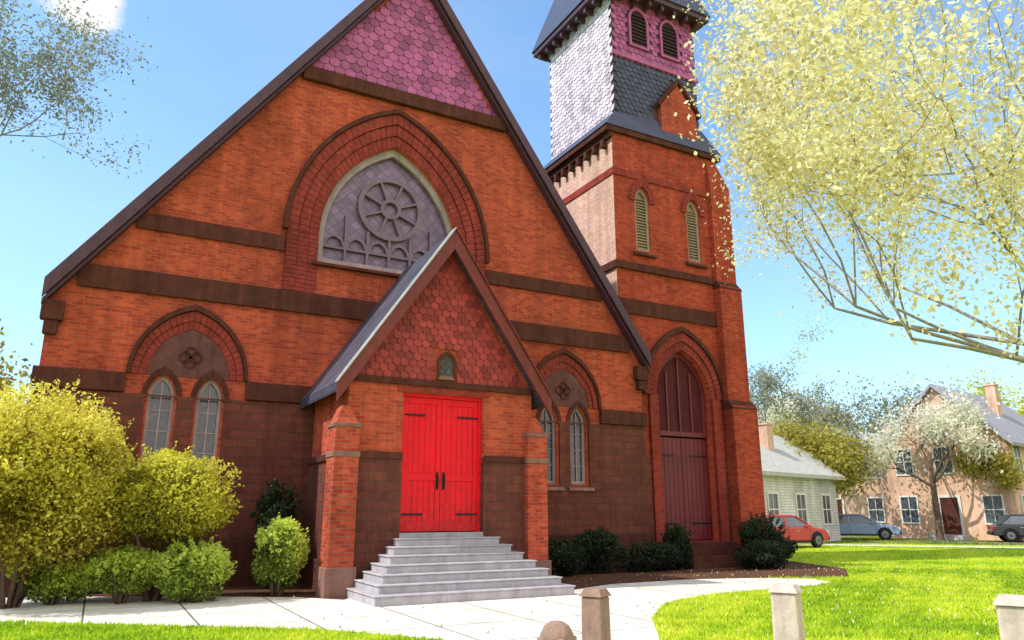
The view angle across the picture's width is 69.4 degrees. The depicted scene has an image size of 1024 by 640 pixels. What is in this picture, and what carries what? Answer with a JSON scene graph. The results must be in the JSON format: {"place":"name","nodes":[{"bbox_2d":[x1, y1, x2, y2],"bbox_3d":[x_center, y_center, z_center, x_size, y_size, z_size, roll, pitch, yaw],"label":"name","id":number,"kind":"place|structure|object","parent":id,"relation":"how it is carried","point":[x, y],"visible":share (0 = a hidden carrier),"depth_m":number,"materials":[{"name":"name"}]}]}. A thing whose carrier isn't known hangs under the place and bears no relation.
{"place":"outdoors","nodes":[
{"label":"outdoors","id":0,"kind":"place"},
{"bbox_2d":[0,578,828,639],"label":"path","id":1,"kind":"structure","parent":0,"point":[526,623],"depth_m":12.06,"materials":[{"name":"concrete"}]},
{"bbox_2d":[22,562,1023,639],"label":"leaf litter","id":2,"kind":"object","parent":1,"relation":"on","point":[23,620],"visible":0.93,"depth_m":13.70,"materials":[{"name":"yellow plant"}]},
{"bbox_2d":[537,620,576,639],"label":"stone post","id":3,"kind":"object","parent":1,"relation":"on","point":[556,630],"visible":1,"depth_m":5.93,"materials":[{"name":"brown stone"}]},
{"bbox_2d":[579,587,610,639],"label":"stone post","id":4,"kind":"object","parent":1,"relation":"on","point":[595,608],"visible":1,"depth_m":6.82,"materials":[{"name":"brown stone"}]},
{"bbox_2d":[346,536,575,606],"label":"entrance steps","id":5,"kind":"structure","parent":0,"point":[409,571],"depth_m":14.25,"materials":[{"name":"grey stone"}]},
{"bbox_2d":[0,519,1023,639],"bbox_3d":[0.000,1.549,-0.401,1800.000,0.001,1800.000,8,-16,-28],"label":"lawn","id":6,"kind":"structure","parent":0,"point":[874,561],"depth_m":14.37,"materials":[{"name":"green plant"}]},
{"bbox_2d":[0,319,31,426],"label":"yellow tree","id":7,"kind":"object","parent":6,"relation":"on","point":[5,379],"visible":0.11,"depth_m":20.29,"materials":[{"name":"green plant"}]},
{"bbox_2d":[0,341,39,400],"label":"distant tree","id":8,"kind":"object","parent":6,"relation":"on","point":[8,366],"visible":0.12,"depth_m":31.11,"materials":[{"name":"green plant"}]},
{"bbox_2d":[6,546,99,604],"bbox_3d":[-8.142,4.506,13.241,1.741,1.243,1.437,8,-16,-28],"label":"shrub","id":9,"kind":"object","parent":6,"relation":"on","point":[51,591],"visible":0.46,"depth_m":12.94,"materials":[{"name":"green plant"}]},
{"bbox_2d":[0,375,137,608],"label":"shrub","id":10,"kind":"object","parent":6,"relation":"on","point":[55,466],"visible":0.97,"depth_m":12.64,"materials":[{"name":"yellow plant"}]},
{"bbox_2d":[0,0,157,177],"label":"budding tree","id":11,"kind":"object","parent":6,"relation":"on","point":[59,90],"visible":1,"depth_m":22.97,"materials":[{"name":"green plant"}]},
{"bbox_2d":[77,543,162,603],"bbox_3d":[-7.008,4.606,13.342,1.325,1.103,1.328,-9,-17,31],"label":"shrub","id":12,"kind":"object","parent":6,"relation":"on","point":[120,574],"visible":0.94,"depth_m":13.10,"materials":[{"name":"green plant"}]},
{"bbox_2d":[87,441,243,601],"bbox_3d":[-6.594,3.779,13.911,2.865,2.982,2.380,8,-16,-28],"label":"shrub","id":13,"kind":"object","parent":6,"relation":"on","point":[168,497],"visible":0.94,"depth_m":13.61,"materials":[{"name":"yellow plant"}]},
{"bbox_2d":[146,535,237,602],"bbox_3d":[-5.848,4.589,13.556,1.578,1.246,1.267,8,-16,-28],"label":"shrub","id":14,"kind":"object","parent":6,"relation":"on","point":[190,574],"visible":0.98,"depth_m":13.29,"materials":[{"name":"green plant"}]},
{"bbox_2d":[69,584,347,599],"bbox_3d":[-8.650,5.722,15.766,11.352,0.001,3.185,-1,-15,4],"label":"flower bed","id":15,"kind":"object","parent":6,"relation":"on","point":[297,590],"visible":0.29,"depth_m":15.00,"materials":[{"name":"brown soil"}]},
{"bbox_2d":[248,478,306,588],"bbox_3d":[-5.101,4.643,16.078,1.065,2.376,1.200,-3,-15,12],"label":"shrub","id":16,"kind":"object","parent":15,"relation":"on","point":[275,502],"visible":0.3,"depth_m":16.09,"materials":[{"name":"green plant"}]},
{"bbox_2d":[251,512,309,595],"bbox_3d":[-4.569,4.652,14.647,1.191,1.655,1.214,8,-16,-28],"label":"shrub","id":17,"kind":"object","parent":15,"relation":"on","point":[280,560],"visible":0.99,"depth_m":14.43,"materials":[{"name":"green plant"}]},
{"bbox_2d":[0,0,766,598],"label":"church","id":18,"kind":"structure","parent":6,"relation":"on","point":[370,280],"depth_m":19.62,"materials":[{"name":"orange brick"}]},
{"bbox_2d":[140,375,173,461],"bbox_3d":[-7.830,2.318,16.353,0.540,2.200,0.120,8,-16,-28],"label":"lancet window","id":19,"kind":"structure","parent":18,"relation":"in","point":[159,410],"depth_m":16.38,"materials":[{"name":"grey glass"}]},
{"bbox_2d":[191,379,221,472],"bbox_3d":[-6.952,2.438,16.815,0.540,2.200,0.120,8,-16,-28],"label":"lancet window","id":20,"kind":"structure","parent":18,"relation":"in","point":[207,415],"depth_m":16.83,"materials":[{"name":"grey glass"}]},
{"bbox_2d":[311,150,451,277],"bbox_3d":[-3.276,-2.946,20.199,4.200,3.780,0.478,8,-16,-28],"label":"gable window","id":21,"kind":"structure","parent":18,"relation":"in","point":[383,214],"depth_m":20.19,"materials":[{"name":"purple glass"}]},
{"bbox_2d":[400,397,441,531],"bbox_3d":[-1.940,3.078,15.894,0.880,2.820,0.148,8,-16,-28],"label":"porch door","id":22,"kind":"structure","parent":18,"relation":"in","point":[420,494],"depth_m":15.91,"materials":[{"name":"red paint"}]},
{"bbox_2d":[439,400,477,530],"bbox_3d":[-1.158,3.184,16.305,0.880,2.820,0.148,8,-16,-28],"label":"porch door","id":23,"kind":"structure","parent":18,"relation":"in","point":[459,419],"depth_m":16.31,"materials":[{"name":"red paint"}]},
{"bbox_2d":[540,408,555,483],"bbox_3d":[0.958,3.513,20.973,0.540,2.200,0.120,8,-16,-28],"label":"lancet window","id":24,"kind":"structure","parent":18,"relation":"in","point":[548,427],"depth_m":21.04,"materials":[{"name":"grey glass"}]},
{"bbox_2d":[570,408,584,483],"bbox_3d":[1.837,3.632,21.435,0.540,2.200,0.120,8,-16,-28],"label":"lancet window","id":25,"kind":"structure","parent":18,"relation":"in","point":[576,430],"depth_m":21.43,"materials":[{"name":"grey glass"}]},
{"bbox_2d":[635,189,649,251],"bbox_3d":[4.348,-3.380,25.074,0.600,2.300,0.110,8,-16,-28],"label":"lancet window","id":26,"kind":"structure","parent":18,"relation":"in","point":[641,206],"depth_m":25.09,"materials":[{"name":"beige wood"}]},
{"bbox_2d":[661,437,684,531],"bbox_3d":[4.972,5.313,23.381,1.070,3.180,0.080,8,-16,-28],"label":"tower door","id":27,"kind":"structure","parent":18,"relation":"in","point":[671,465],"depth_m":23.46,"materials":[{"name":"paint"}]},
{"bbox_2d":[686,201,700,262],"bbox_3d":[6.325,-3.111,26.113,0.600,2.300,0.110,8,-16,-28],"label":"lancet window","id":28,"kind":"structure","parent":18,"relation":"in","point":[691,214],"depth_m":26.13,"materials":[{"name":"beige wood"}]},
{"bbox_2d":[680,438,711,539],"bbox_3d":[5.930,5.444,23.885,1.070,3.180,0.080,8,-16,-28],"label":"tower door","id":29,"kind":"structure","parent":18,"relation":"in","point":[697,517],"depth_m":23.85,"materials":[{"name":"paint"}]},
{"bbox_2d":[558,561,848,588],"bbox_3d":[3.804,7.340,22.037,11.800,0.001,10.900,8,-16,-28],"label":"flower bed","id":30,"kind":"object","parent":6,"relation":"on","point":[615,577],"visible":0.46,"depth_m":19.23,"materials":[{"name":"brown soil"}]},
{"bbox_2d":[548,536,589,575],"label":"shrub","id":31,"kind":"object","parent":30,"relation":"on","point":[565,557],"visible":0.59,"depth_m":18.68,"materials":[{"name":"green plant"}]},
{"bbox_2d":[571,525,626,573],"bbox_3d":[2.306,6.169,19.782,1.709,1.308,1.212,8,-16,-28],"label":"shrub","id":32,"kind":"object","parent":30,"relation":"on","point":[601,547],"visible":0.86,"depth_m":19.54,"materials":[{"name":"green plant"}]},
{"bbox_2d":[617,540,682,571],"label":"shrub","id":33,"kind":"object","parent":30,"relation":"on","point":[652,556],"visible":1,"depth_m":20.14,"materials":[{"name":"green plant"}]},
{"bbox_2d":[658,521,698,569],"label":"shrub","id":34,"kind":"object","parent":30,"relation":"on","point":[676,535],"visible":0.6,"depth_m":21.01,"materials":[{"name":"green plant"}]},
{"bbox_2d":[683,541,751,568],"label":"entrance steps","id":35,"kind":"structure","parent":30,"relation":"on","point":[709,555],"depth_m":21.92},
{"bbox_2d":[733,539,787,569],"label":"shrub","id":36,"kind":"object","parent":30,"relation":"on","point":[764,554],"visible":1,"depth_m":21.04,"materials":[{"name":"green plant"}]},
{"bbox_2d":[736,511,790,558],"bbox_3d":[7.603,6.661,22.485,1.976,1.700,1.307,8,-16,-28],"label":"shrub","id":37,"kind":"object","parent":30,"relation":"on","point":[752,531],"visible":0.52,"depth_m":22.32,"materials":[{"name":"green plant"}]},
{"bbox_2d":[785,538,800,560],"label":"shrub","id":38,"kind":"object","parent":30,"relation":"on","point":[790,547],"visible":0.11,"depth_m":23.89,"materials":[{"name":"green plant"}]},
{"bbox_2d":[768,583,805,639],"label":"stone post","id":39,"kind":"object","parent":6,"relation":"on","point":[787,612],"visible":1,"depth_m":6.49,"materials":[{"name":"stone"}]},
{"bbox_2d":[766,515,829,547],"bbox_3d":[12.239,9.633,33.755,4.480,1.450,1.960,8,-16,-27],"label":"parked car","id":40,"kind":"object","parent":6,"relation":"on","point":[798,530],"visible":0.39,"depth_m":33.29,"materials":[{"name":"red paint"}]},
{"bbox_2d":[758,422,844,541],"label":"clapboard house","id":41,"kind":"structure","parent":6,"relation":"on","point":[803,488],"depth_m":40.06,"materials":[{"name":"grey wood"}]},
{"bbox_2d":[766,492,779,514],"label":"window","id":42,"kind":"structure","parent":41,"relation":"in","point":[773,506],"depth_m":37.05,"materials":[{"name":"white glass"}]},
{"bbox_2d":[794,493,807,522],"bbox_3d":[15.247,9.970,38.952,1.130,1.680,0.067,13,-20,-42],"label":"window","id":43,"kind":"structure","parent":41,"relation":"in","point":[800,498],"depth_m":39.04,"materials":[{"name":"white glass"}]},
{"bbox_2d":[820,494,832,524],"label":"window","id":44,"kind":"structure","parent":41,"relation":"in","point":[826,507],"depth_m":40.97,"materials":[{"name":"white glass"}]},
{"bbox_2d":[754,390,850,432],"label":"blossom tree","id":45,"kind":"object","parent":6,"relation":"on","point":[777,414],"visible":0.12,"depth_m":64.07,"materials":[{"name":"white plant"}]},
{"bbox_2d":[762,380,849,429],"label":"distant tree","id":46,"kind":"object","parent":6,"relation":"on","point":[802,396],"visible":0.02,"depth_m":71.75,"materials":[{"name":"green plant"}]},
{"bbox_2d":[748,355,864,445],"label":"bare tree","id":47,"kind":"object","parent":6,"relation":"on","point":[767,381],"visible":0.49,"depth_m":51.79,"materials":[{"name":"grey plant"}]},
{"bbox_2d":[758,402,898,512],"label":"yellow tree","id":48,"kind":"object","parent":6,"relation":"on","point":[826,451],"visible":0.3,"depth_m":43.95,"materials":[{"name":"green plant"}]},
{"bbox_2d":[667,0,1023,383],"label":"spring tree","id":49,"kind":"object","parent":6,"relation":"on","point":[782,163],"visible":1,"depth_m":10.89,"materials":[{"name":"yellow plant"}]},
{"bbox_2d":[814,426,893,536],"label":"brick house","id":50,"kind":"structure","parent":6,"relation":"on","point":[877,508],"depth_m":50.27,"materials":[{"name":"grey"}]},
{"bbox_2d":[837,497,845,513],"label":"door","id":51,"kind":"structure","parent":50,"relation":"in","point":[841,509],"depth_m":51.64,"materials":[{"name":"white wood"}]},
{"bbox_2d":[865,453,880,478],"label":"window","id":52,"kind":"structure","parent":50,"relation":"in","point":[872,453],"depth_m":50.27,"materials":[{"name":"white glass"}]},
{"bbox_2d":[866,497,886,522],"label":"window","id":53,"kind":"structure","parent":50,"relation":"in","point":[876,507],"depth_m":49.73,"materials":[{"name":"white glass"}]},
{"bbox_2d":[831,366,980,433],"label":"distant tree","id":54,"kind":"object","parent":6,"relation":"on","point":[885,406],"visible":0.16,"depth_m":66.89,"materials":[{"name":"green plant"}]},
{"bbox_2d":[847,381,1009,539],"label":"blossom tree","id":55,"kind":"object","parent":6,"relation":"on","point":[962,432],"visible":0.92,"depth_m":43.07,"materials":[{"name":"white plant"}]},
{"bbox_2d":[876,383,1023,540],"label":"brick house","id":56,"kind":"structure","parent":6,"relation":"on","point":[970,509],"depth_m":44.67,"materials":[{"name":"beige brick"}]},
{"bbox_2d":[894,448,914,475],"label":"window","id":57,"kind":"structure","parent":56,"relation":"in","point":[911,470],"depth_m":46.48,"materials":[{"name":"white glass"}]},
{"bbox_2d":[899,496,920,523],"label":"window","id":58,"kind":"structure","parent":56,"relation":"in","point":[909,505],"depth_m":45.84,"materials":[{"name":"white glass"}]},
{"bbox_2d":[931,446,954,474],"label":"window","id":59,"kind":"structure","parent":56,"relation":"in","point":[940,451],"depth_m":44.85,"materials":[{"name":"grey glass"}]},
{"bbox_2d":[938,495,965,534],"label":"door","id":60,"kind":"structure","parent":56,"relation":"in","point":[951,511],"depth_m":43.92,"materials":[{"name":"red wood"}]},
{"bbox_2d":[973,443,997,472],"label":"window","id":61,"kind":"structure","parent":56,"relation":"in","point":[983,456],"depth_m":43.07,"materials":[{"name":"grey glass"}]},
{"bbox_2d":[981,494,1005,524],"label":"window","id":62,"kind":"structure","parent":56,"relation":"in","point":[993,505],"depth_m":42.35,"materials":[{"name":"white glass"}]},
{"bbox_2d":[1011,444,1023,472],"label":"window","id":63,"kind":"structure","parent":56,"relation":"in","point":[1017,448],"depth_m":42.97,"materials":[{"name":"white glass"}]},
{"bbox_2d":[1020,494,1023,513],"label":"window","id":64,"kind":"structure","parent":56,"relation":"in","point":[1021,495],"depth_m":41.98,"materials":[{"name":"white glass"}]},
{"bbox_2d":[945,435,1023,503],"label":"gold tree","id":65,"kind":"object","parent":6,"relation":"on","point":[1009,473],"visible":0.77,"depth_m":41.97,"materials":[{"name":"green plant"}]},
{"bbox_2d":[949,352,1023,416],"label":"distant tree","id":66,"kind":"object","parent":6,"relation":"on","point":[1018,411],"visible":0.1,"depth_m":66.63,"materials":[{"name":"yellow plant"}]},
{"bbox_2d":[993,594,1023,639],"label":"stone post","id":67,"kind":"object","parent":6,"relation":"on","point":[1010,611],"visible":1,"depth_m":5.78,"materials":[{"name":"stone"}]},
{"bbox_2d":[0,0,1023,432],"label":"sky","id":68,"kind":"structure","parent":0,"point":[211,57],"materials":[{"name":"blue"}]},
{"bbox_2d":[850,537,894,537],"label":"sidewalk","id":69,"kind":"structure","parent":0,"point":[868,537],"depth_m":46.35,"materials":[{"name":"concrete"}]},
{"bbox_2d":[796,544,1023,547],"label":"sidewalk","id":70,"kind":"structure","parent":0,"point":[917,546],"depth_m":34.47,"materials":[{"name":"concrete"}]},
{"bbox_2d":[827,539,1023,544],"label":"road","id":71,"kind":"structure","parent":0,"point":[950,541],"depth_m":40.40,"materials":[{"name":"grey asphalt"}]},
{"bbox_2d":[838,514,901,539],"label":"parked car","id":72,"kind":"object","parent":71,"relation":"on","point":[855,525],"visible":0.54,"depth_m":42.66,"materials":[{"name":"blue paint"}]},
{"bbox_2d":[987,514,1023,541],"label":"parked car","id":73,"kind":"object","parent":71,"relation":"on","point":[1009,527],"visible":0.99,"depth_m":39.90,"materials":[{"name":"black paint"}]}
]}

